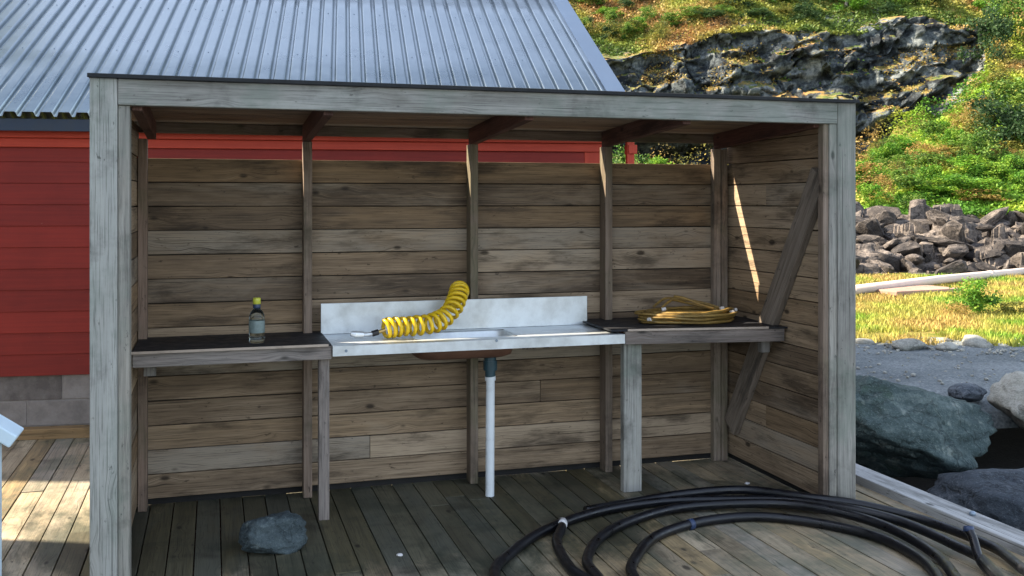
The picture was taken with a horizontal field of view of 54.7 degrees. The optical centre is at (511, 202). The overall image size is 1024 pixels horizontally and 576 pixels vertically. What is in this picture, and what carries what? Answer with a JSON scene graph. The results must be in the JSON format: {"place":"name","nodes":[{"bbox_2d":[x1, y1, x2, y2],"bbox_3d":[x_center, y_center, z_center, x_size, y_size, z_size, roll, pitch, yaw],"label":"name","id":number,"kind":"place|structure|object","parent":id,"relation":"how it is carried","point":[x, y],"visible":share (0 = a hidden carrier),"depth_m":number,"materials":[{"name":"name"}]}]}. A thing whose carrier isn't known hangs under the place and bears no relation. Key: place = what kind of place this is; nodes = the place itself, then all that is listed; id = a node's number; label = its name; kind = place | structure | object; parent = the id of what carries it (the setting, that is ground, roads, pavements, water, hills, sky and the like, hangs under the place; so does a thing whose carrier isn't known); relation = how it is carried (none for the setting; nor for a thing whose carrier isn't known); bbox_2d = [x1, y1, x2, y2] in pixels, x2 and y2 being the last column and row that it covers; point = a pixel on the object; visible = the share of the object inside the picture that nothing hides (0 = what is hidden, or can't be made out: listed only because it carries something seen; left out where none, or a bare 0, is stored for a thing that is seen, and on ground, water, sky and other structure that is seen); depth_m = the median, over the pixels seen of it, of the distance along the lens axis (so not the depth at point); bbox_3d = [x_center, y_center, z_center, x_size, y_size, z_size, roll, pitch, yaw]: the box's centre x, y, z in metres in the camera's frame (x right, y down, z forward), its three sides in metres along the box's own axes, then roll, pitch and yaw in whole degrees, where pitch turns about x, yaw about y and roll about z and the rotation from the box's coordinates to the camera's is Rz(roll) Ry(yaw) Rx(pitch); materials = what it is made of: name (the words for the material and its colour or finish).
{"place":"outdoors","nodes":[
{"label":"outdoors","id":0,"kind":"place"},
{"bbox_2d":[2,438,1023,575],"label":"deck","id":1,"kind":"structure","parent":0,"point":[459,527],"depth_m":5.10,"materials":[{"name":"wood"}]},
{"bbox_2d":[0,414,23,575],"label":"handrail","id":2,"kind":"object","parent":1,"relation":"on","point":[10,431],"visible":1,"depth_m":3.33,"materials":[{"name":"blue paint"}]},
{"bbox_2d":[137,497,305,575],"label":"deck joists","id":3,"kind":"object","parent":1,"relation":"attached to","point":[195,538],"depth_m":5.22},
{"bbox_2d":[238,510,307,556],"bbox_3d":[-1.182,1.635,4.871,0.319,0.222,0.249,0,0,-34],"label":"stone","id":4,"kind":"object","parent":1,"relation":"on","point":[283,532],"visible":0.99,"depth_m":4.79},
{"bbox_2d":[0,0,636,439],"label":"boathouse","id":5,"kind":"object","parent":1,"relation":"on","point":[54,54],"visible":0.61,"depth_m":7.87,"materials":[{"name":"red paint"}]},
{"bbox_2d":[321,296,624,496],"bbox_3d":[-0.224,1.141,5.713,1.684,1.116,0.502,0,0,-17],"label":"sink","id":6,"kind":"object","parent":1,"relation":"on","point":[471,332],"visible":0.91,"depth_m":5.75,"materials":[{"name":"silver metal"}]},
{"bbox_2d":[350,281,469,338],"bbox_3d":[-0.542,0.609,5.606,0.755,0.299,0.179,0,0,-37],"label":"spiral hose","id":7,"kind":"object","parent":6,"relation":"on","point":[456,299],"visible":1,"depth_m":5.61,"materials":[{"name":"yellow plastic"}]},
{"bbox_2d":[87,73,859,575],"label":"wooden shed","id":8,"kind":"structure","parent":1,"relation":"on","point":[195,395],"depth_m":5.80,"materials":[{"name":"brown wood"}]},
{"bbox_2d":[249,297,264,343],"bbox_3d":[-1.365,0.630,5.299,0.084,0.242,0.084,0,0,-17],"label":"bottle","id":9,"kind":"object","parent":8,"relation":"on","point":[256,325],"visible":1,"depth_m":5.27,"materials":[{"name":"glass"}]},
{"bbox_2d":[634,295,737,323],"bbox_3d":[1.084,0.658,6.143,0.671,0.157,0.438,0,0,-17],"label":"cable coil","id":10,"kind":"object","parent":8,"relation":"on","point":[698,312],"visible":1,"depth_m":6.02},
{"bbox_2d":[489,485,1023,575],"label":"black hose","id":11,"kind":"object","parent":1,"relation":"on","point":[890,520],"visible":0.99,"depth_m":5.13,"materials":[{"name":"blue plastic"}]},
{"bbox_2d":[963,526,989,575],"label":"hose end","id":12,"kind":"object","parent":11,"relation":"attached to","point":[969,531],"visible":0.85,"depth_m":4.63,"materials":[{"name":"black plastic"}]},
{"bbox_2d":[856,464,1023,556],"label":"kerb beam","id":13,"kind":"structure","parent":1,"relation":"attached to","point":[1008,537],"depth_m":5.34,"materials":[{"name":"wood"}]},
{"bbox_2d":[165,427,1023,572],"bbox_3d":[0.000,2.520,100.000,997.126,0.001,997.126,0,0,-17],"label":"ground","id":14,"kind":"structure","parent":0,"point":[1006,448],"depth_m":9.82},
{"bbox_2d":[926,468,1023,530],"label":"boulder","id":15,"kind":"object","parent":14,"relation":"on","point":[996,494],"visible":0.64,"depth_m":6.79,"materials":[{"name":"stone"}]},
{"bbox_2d":[569,0,1023,47],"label":"hillside","id":16,"kind":"structure","parent":0,"point":[831,4],"depth_m":41.49,"materials":[{"name":"plant"}]},
{"bbox_2d":[595,19,625,36],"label":"bush","id":17,"kind":"object","parent":16,"relation":"on","point":[614,24],"visible":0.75,"depth_m":41.20,"materials":[{"name":"green plant"}]},
{"bbox_2d":[602,9,618,23],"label":"bush","id":18,"kind":"object","parent":16,"relation":"on","point":[611,14],"visible":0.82,"depth_m":42.34,"materials":[{"name":"green plant"}]},
{"bbox_2d":[619,22,640,38],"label":"bush","id":19,"kind":"object","parent":16,"relation":"on","point":[625,28],"visible":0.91,"depth_m":40.92,"materials":[{"name":"green plant"}]},
{"bbox_2d":[618,17,650,34],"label":"bush","id":20,"kind":"object","parent":16,"relation":"on","point":[637,24],"visible":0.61,"depth_m":41.12,"materials":[{"name":"green plant"}]},
{"bbox_2d":[639,6,660,20],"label":"bush","id":21,"kind":"object","parent":16,"relation":"on","point":[652,14],"visible":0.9,"depth_m":42.05,"materials":[{"name":"green plant"}]},
{"bbox_2d":[648,20,668,39],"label":"bush","id":22,"kind":"object","parent":16,"relation":"on","point":[661,25],"visible":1,"depth_m":40.24,"materials":[{"name":"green plant"}]},
{"bbox_2d":[655,11,684,26],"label":"bush","id":23,"kind":"object","parent":16,"relation":"on","point":[671,17],"visible":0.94,"depth_m":41.07,"materials":[{"name":"green plant"}]},
{"bbox_2d":[679,5,706,16],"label":"bush","id":24,"kind":"object","parent":16,"relation":"on","point":[691,10],"visible":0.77,"depth_m":40.97,"materials":[{"name":"green plant"}]},
{"bbox_2d":[687,7,725,21],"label":"bush","id":25,"kind":"object","parent":16,"relation":"on","point":[717,13],"visible":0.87,"depth_m":40.25,"materials":[{"name":"green plant"}]},
{"bbox_2d":[713,3,741,13],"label":"bush","id":26,"kind":"object","parent":16,"relation":"on","point":[720,7],"visible":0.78,"depth_m":40.50,"materials":[{"name":"green plant"}]},
{"bbox_2d":[740,7,775,16],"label":"bush","id":27,"kind":"object","parent":16,"relation":"on","point":[753,11],"visible":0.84,"depth_m":40.25,"materials":[{"name":"green plant"}]},
{"bbox_2d":[568,0,1023,57],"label":"scrub undergrowth","id":28,"kind":"object","parent":16,"relation":"on","point":[910,10],"visible":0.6,"depth_m":40.46,"materials":[{"name":"green plant"}]},
{"bbox_2d":[787,2,821,21],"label":"bush","id":29,"kind":"object","parent":16,"relation":"on","point":[812,13],"visible":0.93,"depth_m":40.13,"materials":[{"name":"green plant"}]},
{"bbox_2d":[832,0,871,9],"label":"bush","id":30,"kind":"object","parent":16,"relation":"on","point":[861,3],"visible":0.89,"depth_m":40.68,"materials":[{"name":"green plant"}]},
{"bbox_2d":[878,2,902,13],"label":"bush","id":31,"kind":"object","parent":16,"relation":"on","point":[890,5],"visible":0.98,"depth_m":40.19,"materials":[{"name":"green plant"}]},
{"bbox_2d":[597,8,1023,164],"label":"cliff","id":32,"kind":"structure","parent":0,"point":[872,47],"depth_m":38.73,"materials":[{"name":"stone"}]},
{"bbox_2d":[635,7,1023,164],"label":"ledge heather","id":33,"kind":"object","parent":32,"relation":"on","point":[783,31],"visible":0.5,"depth_m":38.92,"materials":[{"name":"green plant"}]},
{"bbox_2d":[956,0,1016,63],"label":"bush","id":34,"kind":"object","parent":32,"relation":"on","point":[1000,30],"visible":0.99,"depth_m":36.95,"materials":[{"name":"green plant"}]},
{"bbox_2d":[983,13,1023,87],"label":"gully undergrowth","id":35,"kind":"object","parent":32,"relation":"on","point":[1016,61],"visible":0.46,"depth_m":37.36,"materials":[{"name":"green plant"}]},
{"bbox_2d":[984,0,1023,38],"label":"bush","id":36,"kind":"object","parent":32,"relation":"on","point":[1005,7],"visible":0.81,"depth_m":38.03,"materials":[{"name":"green plant"}]},
{"bbox_2d":[856,272,1023,346],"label":"dry grass","id":37,"kind":"structure","parent":0,"point":[955,324],"depth_m":14.37,"materials":[{"name":"plant"}]},
{"bbox_2d":[856,337,1023,428],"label":"gravel road","id":38,"kind":"structure","parent":0,"point":[920,365],"depth_m":10.23,"materials":[{"name":"gravel"}]},
{"bbox_2d":[891,338,926,350],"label":"edge stone","id":39,"kind":"object","parent":38,"relation":"on","point":[907,344],"visible":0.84,"depth_m":11.43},
{"bbox_2d":[935,342,957,350],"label":"edge stone","id":40,"kind":"object","parent":38,"relation":"on","point":[948,346],"visible":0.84,"depth_m":11.40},
{"bbox_2d":[947,383,986,401],"bbox_3d":[4.024,1.700,8.782,0.306,0.182,0.296,0,0,42],"label":"boulder","id":41,"kind":"object","parent":38,"relation":"on","point":[968,392],"visible":0.92,"depth_m":8.72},
{"bbox_2d":[961,335,992,347],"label":"edge stone","id":42,"kind":"object","parent":38,"relation":"on","point":[975,341],"visible":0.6,"depth_m":11.57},
{"bbox_2d":[987,371,1023,429],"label":"boulder","id":43,"kind":"object","parent":38,"relation":"on","point":[1005,396],"visible":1,"depth_m":8.23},
{"bbox_2d":[856,77,1023,338],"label":"grass bank","id":44,"kind":"structure","parent":0,"point":[979,216],"depth_m":30.88,"materials":[{"name":"plant"}]},
{"bbox_2d":[612,144,649,163],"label":"bush","id":45,"kind":"object","parent":44,"relation":"on","point":[621,158],"visible":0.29,"depth_m":31.80,"materials":[{"name":"green plant"}]},
{"bbox_2d":[636,155,674,163],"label":"bush","id":46,"kind":"object","parent":44,"relation":"on","point":[656,160],"visible":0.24,"depth_m":32.55,"materials":[{"name":"green plant"}]},
{"bbox_2d":[614,63,1023,215],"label":"slope undergrowth","id":47,"kind":"object","parent":44,"relation":"on","point":[971,207],"visible":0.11,"depth_m":30.32,"materials":[{"name":"green plant"}]},
{"bbox_2d":[856,181,891,205],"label":"bush","id":48,"kind":"object","parent":44,"relation":"on","point":[871,189],"visible":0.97,"depth_m":27.73,"materials":[{"name":"green plant"}]},
{"bbox_2d":[865,140,886,160],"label":"bush","id":49,"kind":"object","parent":44,"relation":"on","point":[876,145],"visible":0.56,"depth_m":34.07,"materials":[{"name":"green plant"}]},
{"bbox_2d":[856,160,897,186],"bbox_3d":[10.903,-0.817,30.203,1.576,0.958,1.339,0,0,-16],"label":"bush","id":50,"kind":"object","parent":44,"relation":"on","point":[867,167],"visible":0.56,"depth_m":29.95,"materials":[{"name":"brown plant"}]},
{"bbox_2d":[862,148,894,162],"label":"bush","id":51,"kind":"object","parent":44,"relation":"on","point":[874,153],"visible":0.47,"depth_m":33.33,"materials":[{"name":"green plant"}]},
{"bbox_2d":[862,162,894,178],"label":"bush","id":52,"kind":"object","parent":44,"relation":"on","point":[877,170],"visible":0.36,"depth_m":30.73,"materials":[{"name":"green plant"}]},
{"bbox_2d":[868,174,895,201],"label":"bush","id":53,"kind":"object","parent":44,"relation":"on","point":[886,184],"visible":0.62,"depth_m":28.28,"materials":[{"name":"brown plant"}]},
{"bbox_2d":[879,141,901,159],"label":"bush","id":54,"kind":"object","parent":44,"relation":"on","point":[888,147],"visible":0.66,"depth_m":33.13,"materials":[{"name":"green plant"}]},
{"bbox_2d":[887,133,915,152],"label":"bush","id":55,"kind":"object","parent":44,"relation":"on","point":[896,138],"visible":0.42,"depth_m":34.09,"materials":[{"name":"green plant"}]},
{"bbox_2d":[893,139,918,152],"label":"bush","id":56,"kind":"object","parent":44,"relation":"on","point":[905,142],"visible":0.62,"depth_m":33.67,"materials":[{"name":"green plant"}]},
{"bbox_2d":[883,165,932,185],"bbox_3d":[11.854,-0.802,29.508,1.434,0.697,1.602,0,0,-10],"label":"bush","id":57,"kind":"object","parent":44,"relation":"on","point":[897,171],"visible":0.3,"depth_m":29.63,"materials":[{"name":"green plant"}]},
{"bbox_2d":[888,172,934,190],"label":"bush","id":58,"kind":"object","parent":44,"relation":"on","point":[908,181],"visible":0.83,"depth_m":28.39,"materials":[{"name":"green plant"}]},
{"bbox_2d":[873,285,959,295],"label":"slab","id":59,"kind":"structure","parent":44,"relation":"on","point":[907,290],"depth_m":17.68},
{"bbox_2d":[902,141,946,161],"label":"bush","id":60,"kind":"object","parent":44,"relation":"on","point":[923,145],"visible":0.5,"depth_m":31.76,"materials":[{"name":"beige plant"}]},
{"bbox_2d":[912,162,944,191],"bbox_3d":[12.039,-0.724,28.704,0.862,0.893,0.806,0,0,-26],"label":"bush","id":61,"kind":"object","parent":44,"relation":"on","point":[933,172],"visible":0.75,"depth_m":28.58,"materials":[{"name":"green plant"}]},
{"bbox_2d":[895,184,963,196],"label":"bush","id":62,"kind":"object","parent":44,"relation":"on","point":[941,188],"visible":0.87,"depth_m":28.15,"materials":[{"name":"green plant"}]},
{"bbox_2d":[908,150,953,167],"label":"bush","id":63,"kind":"object","parent":44,"relation":"on","point":[923,158],"visible":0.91,"depth_m":30.79,"materials":[{"name":"green plant"}]},
{"bbox_2d":[916,118,950,140],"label":"bush","id":64,"kind":"object","parent":44,"relation":"on","point":[931,126],"visible":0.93,"depth_m":33.03,"materials":[{"name":"green plant"}]},
{"bbox_2d":[856,199,1023,274],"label":"shore rock","id":65,"kind":"object","parent":44,"relation":"on","point":[919,208],"visible":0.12,"depth_m":23.95,"materials":[{"name":"stone"}]},
{"bbox_2d":[856,217,884,237],"bbox_3d":[8.917,0.693,24.643,0.458,0.750,0.715,-44,8,-38],"label":"riprap rock","id":66,"kind":"object","parent":65,"relation":"on","point":[870,226],"visible":0.68,"depth_m":24.39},
{"bbox_2d":[856,234,887,245],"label":"riprap rock","id":67,"kind":"object","parent":65,"relation":"on","point":[864,239],"visible":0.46,"depth_m":23.79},
{"bbox_2d":[864,206,900,218],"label":"riprap rock","id":68,"kind":"object","parent":65,"relation":"on","point":[873,211],"visible":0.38,"depth_m":25.98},
{"bbox_2d":[875,210,895,226],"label":"riprap rock","id":69,"kind":"object","parent":65,"relation":"on","point":[886,217],"visible":0.43,"depth_m":25.17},
{"bbox_2d":[872,251,901,272],"bbox_3d":[8.536,1.411,22.603,0.851,0.448,0.552,30,-24,-10],"label":"riprap rock","id":70,"kind":"object","parent":65,"relation":"on","point":[893,261],"visible":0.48,"depth_m":22.40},
{"bbox_2d":[883,239,901,250],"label":"riprap rock","id":71,"kind":"object","parent":65,"relation":"on","point":[890,244],"visible":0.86,"depth_m":23.37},
{"bbox_2d":[891,241,920,255],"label":"riprap rock","id":72,"kind":"object","parent":65,"relation":"on","point":[905,248],"visible":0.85,"depth_m":22.93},
{"bbox_2d":[897,194,928,211],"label":"bush","id":73,"kind":"object","parent":65,"relation":"on","point":[906,202],"visible":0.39,"depth_m":27.00,"materials":[{"name":"green plant"}]},
{"bbox_2d":[905,254,924,265],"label":"riprap rock","id":74,"kind":"object","parent":65,"relation":"on","point":[915,259],"visible":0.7,"depth_m":22.39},
{"bbox_2d":[909,219,928,233],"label":"riprap rock","id":75,"kind":"object","parent":65,"relation":"on","point":[921,229],"visible":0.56,"depth_m":24.60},
{"bbox_2d":[926,209,951,228],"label":"riprap rock","id":76,"kind":"object","parent":65,"relation":"on","point":[932,215],"visible":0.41,"depth_m":24.71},
{"bbox_2d":[925,237,972,250],"bbox_3d":[10.377,1.005,23.776,1.298,0.218,0.644,9,-10,34],"label":"riprap rock","id":77,"kind":"object","parent":65,"relation":"on","point":[937,242],"visible":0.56,"depth_m":23.55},
{"bbox_2d":[935,260,967,274],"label":"riprap rock","id":78,"kind":"object","parent":65,"relation":"on","point":[959,266],"visible":0.56,"depth_m":21.46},
{"bbox_2d":[938,219,965,242],"bbox_3d":[10.637,0.857,23.979,0.638,1.132,0.401,23,54,30],"label":"riprap rock","id":79,"kind":"object","parent":65,"relation":"on","point":[953,229],"visible":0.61,"depth_m":23.69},
{"bbox_2d":[963,243,1005,259],"bbox_3d":[11.120,1.196,23.387,0.662,0.281,1.064,-38,19,-17],"label":"riprap rock","id":80,"kind":"object","parent":65,"relation":"on","point":[994,253],"visible":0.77,"depth_m":23.07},
{"bbox_2d":[975,224,994,236],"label":"riprap rock","id":81,"kind":"object","parent":65,"relation":"on","point":[983,228],"visible":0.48,"depth_m":24.36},
{"bbox_2d":[975,262,996,270],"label":"riprap rock","id":82,"kind":"object","parent":65,"relation":"on","point":[983,266],"visible":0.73,"depth_m":22.19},
{"bbox_2d":[980,206,1008,225],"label":"riprap rock","id":83,"kind":"object","parent":65,"relation":"on","point":[993,217],"visible":0.53,"depth_m":24.96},
{"bbox_2d":[1002,211,1018,226],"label":"riprap rock","id":84,"kind":"object","parent":65,"relation":"on","point":[1011,217],"visible":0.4,"depth_m":25.13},
{"bbox_2d":[1004,240,1023,256],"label":"riprap rock","id":85,"kind":"object","parent":65,"relation":"on","point":[1012,248],"visible":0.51,"depth_m":22.98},
{"bbox_2d":[1010,252,1023,268],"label":"riprap rock","id":86,"kind":"object","parent":65,"relation":"on","point":[1015,259],"visible":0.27,"depth_m":22.00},
{"bbox_2d":[856,268,1023,294],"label":"pale pipe","id":87,"kind":"object","parent":44,"relation":"on","point":[874,287],"visible":0.72,"depth_m":19.06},
{"bbox_2d":[928,133,964,149],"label":"bush","id":88,"kind":"object","parent":44,"relation":"on","point":[939,141],"visible":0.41,"depth_m":31.93,"materials":[{"name":"green plant"}]},
{"bbox_2d":[929,173,978,192],"bbox_3d":[12.624,-0.516,28.329,1.391,0.617,1.707,0,0,29],"label":"bush","id":89,"kind":"object","parent":44,"relation":"on","point":[956,179],"visible":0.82,"depth_m":28.04,"materials":[{"name":"green plant"}]},
{"bbox_2d":[942,126,965,148],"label":"bush","id":90,"kind":"object","parent":44,"relation":"on","point":[953,133],"visible":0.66,"depth_m":31.83,"materials":[{"name":"green plant"}]},
{"bbox_2d":[940,303,970,317],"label":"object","id":91,"kind":"object","parent":44,"relation":"on","point":[954,308],"visible":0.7,"depth_m":14.59,"materials":[{"name":"yellow plant"}]},
{"bbox_2d":[943,109,981,133],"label":"bush","id":92,"kind":"object","parent":44,"relation":"on","point":[957,119],"visible":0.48,"depth_m":32.73,"materials":[{"name":"beige plant"}]},
{"bbox_2d":[944,154,1002,175],"bbox_3d":[13.746,-1.099,29.454,1.430,0.693,1.754,0,0,-40],"label":"bush","id":93,"kind":"object","parent":44,"relation":"on","point":[974,159],"visible":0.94,"depth_m":29.27,"materials":[{"name":"green plant"}]},
{"bbox_2d":[945,276,1002,313],"bbox_3d":[6.929,1.428,14.930,0.754,0.623,0.871,0,0,-5],"label":"bush","id":94,"kind":"object","parent":44,"relation":"on","point":[973,297],"visible":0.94,"depth_m":14.75,"materials":[{"name":"green plant"}]},
{"bbox_2d":[960,135,988,158],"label":"bush","id":95,"kind":"object","parent":44,"relation":"on","point":[980,141],"visible":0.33,"depth_m":30.27,"materials":[{"name":"green plant"}]},
{"bbox_2d":[961,112,997,136],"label":"bush","id":96,"kind":"object","parent":44,"relation":"on","point":[969,127],"visible":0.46,"depth_m":31.90,"materials":[{"name":"beige plant"}]},
{"bbox_2d":[957,176,1003,196],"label":"bush","id":97,"kind":"object","parent":44,"relation":"on","point":[988,185],"visible":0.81,"depth_m":27.79,"materials":[{"name":"green plant"}]},
{"bbox_2d":[951,188,1014,200],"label":"bush","id":98,"kind":"object","parent":44,"relation":"on","point":[982,196],"visible":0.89,"depth_m":27.64,"materials":[{"name":"green plant"}]},
{"bbox_2d":[955,126,1015,164],"bbox_3d":[14.332,-1.730,30.100,1.603,1.280,1.790,0,0,-36],"label":"bush","id":99,"kind":"object","parent":44,"relation":"on","point":[963,138],"visible":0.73,"depth_m":30.05,"materials":[{"name":"green plant"}]},
{"bbox_2d":[972,61,1015,86],"bbox_3d":[17.347,-4.525,35.356,1.429,0.958,1.392,0,0,7],"label":"bush","id":100,"kind":"object","parent":44,"relation":"on","point":[999,74],"visible":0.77,"depth_m":35.30,"materials":[{"name":"green plant"}]},
{"bbox_2d":[965,90,1023,146],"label":"bush","id":101,"kind":"object","parent":44,"relation":"on","point":[1009,122],"visible":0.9,"depth_m":30.72,"materials":[{"name":"green plant"}]},
{"bbox_2d":[969,76,1023,126],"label":"bush","id":102,"kind":"object","parent":44,"relation":"on","point":[1015,96],"visible":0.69,"depth_m":32.23,"materials":[{"name":"green plant"}]},
{"bbox_2d":[992,154,1023,179],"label":"bush","id":103,"kind":"object","parent":44,"relation":"on","point":[1004,167],"visible":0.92,"depth_m":28.70,"materials":[{"name":"green plant"}]},
{"bbox_2d":[992,300,1023,313],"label":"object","id":104,"kind":"object","parent":44,"relation":"on","point":[1005,306],"visible":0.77,"depth_m":14.86,"materials":[{"name":"yellow plant"}]},
{"bbox_2d":[1007,169,1023,191],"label":"bush","id":105,"kind":"object","parent":44,"relation":"on","point":[1020,173],"visible":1,"depth_m":27.91,"materials":[{"name":"green plant"}]},
{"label":"riprap rock","id":106,"kind":"object","parent":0,"visible":0},
{"bbox_2d":[942,244,968,257],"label":"riprap rock","id":107,"kind":"object","parent":106,"relation":"on","point":[956,251],"visible":1,"depth_m":23.08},
{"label":"boulder","id":108,"kind":"object","parent":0,"visible":0},
{"bbox_2d":[856,375,996,478],"bbox_3d":[3.008,1.777,7.930,1.787,0.830,1.176,0,0,-3],"label":"boulder","id":109,"kind":"object","parent":108,"relation":"on","point":[907,431],"visible":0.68,"depth_m":7.61,"materials":[{"name":"stone"}]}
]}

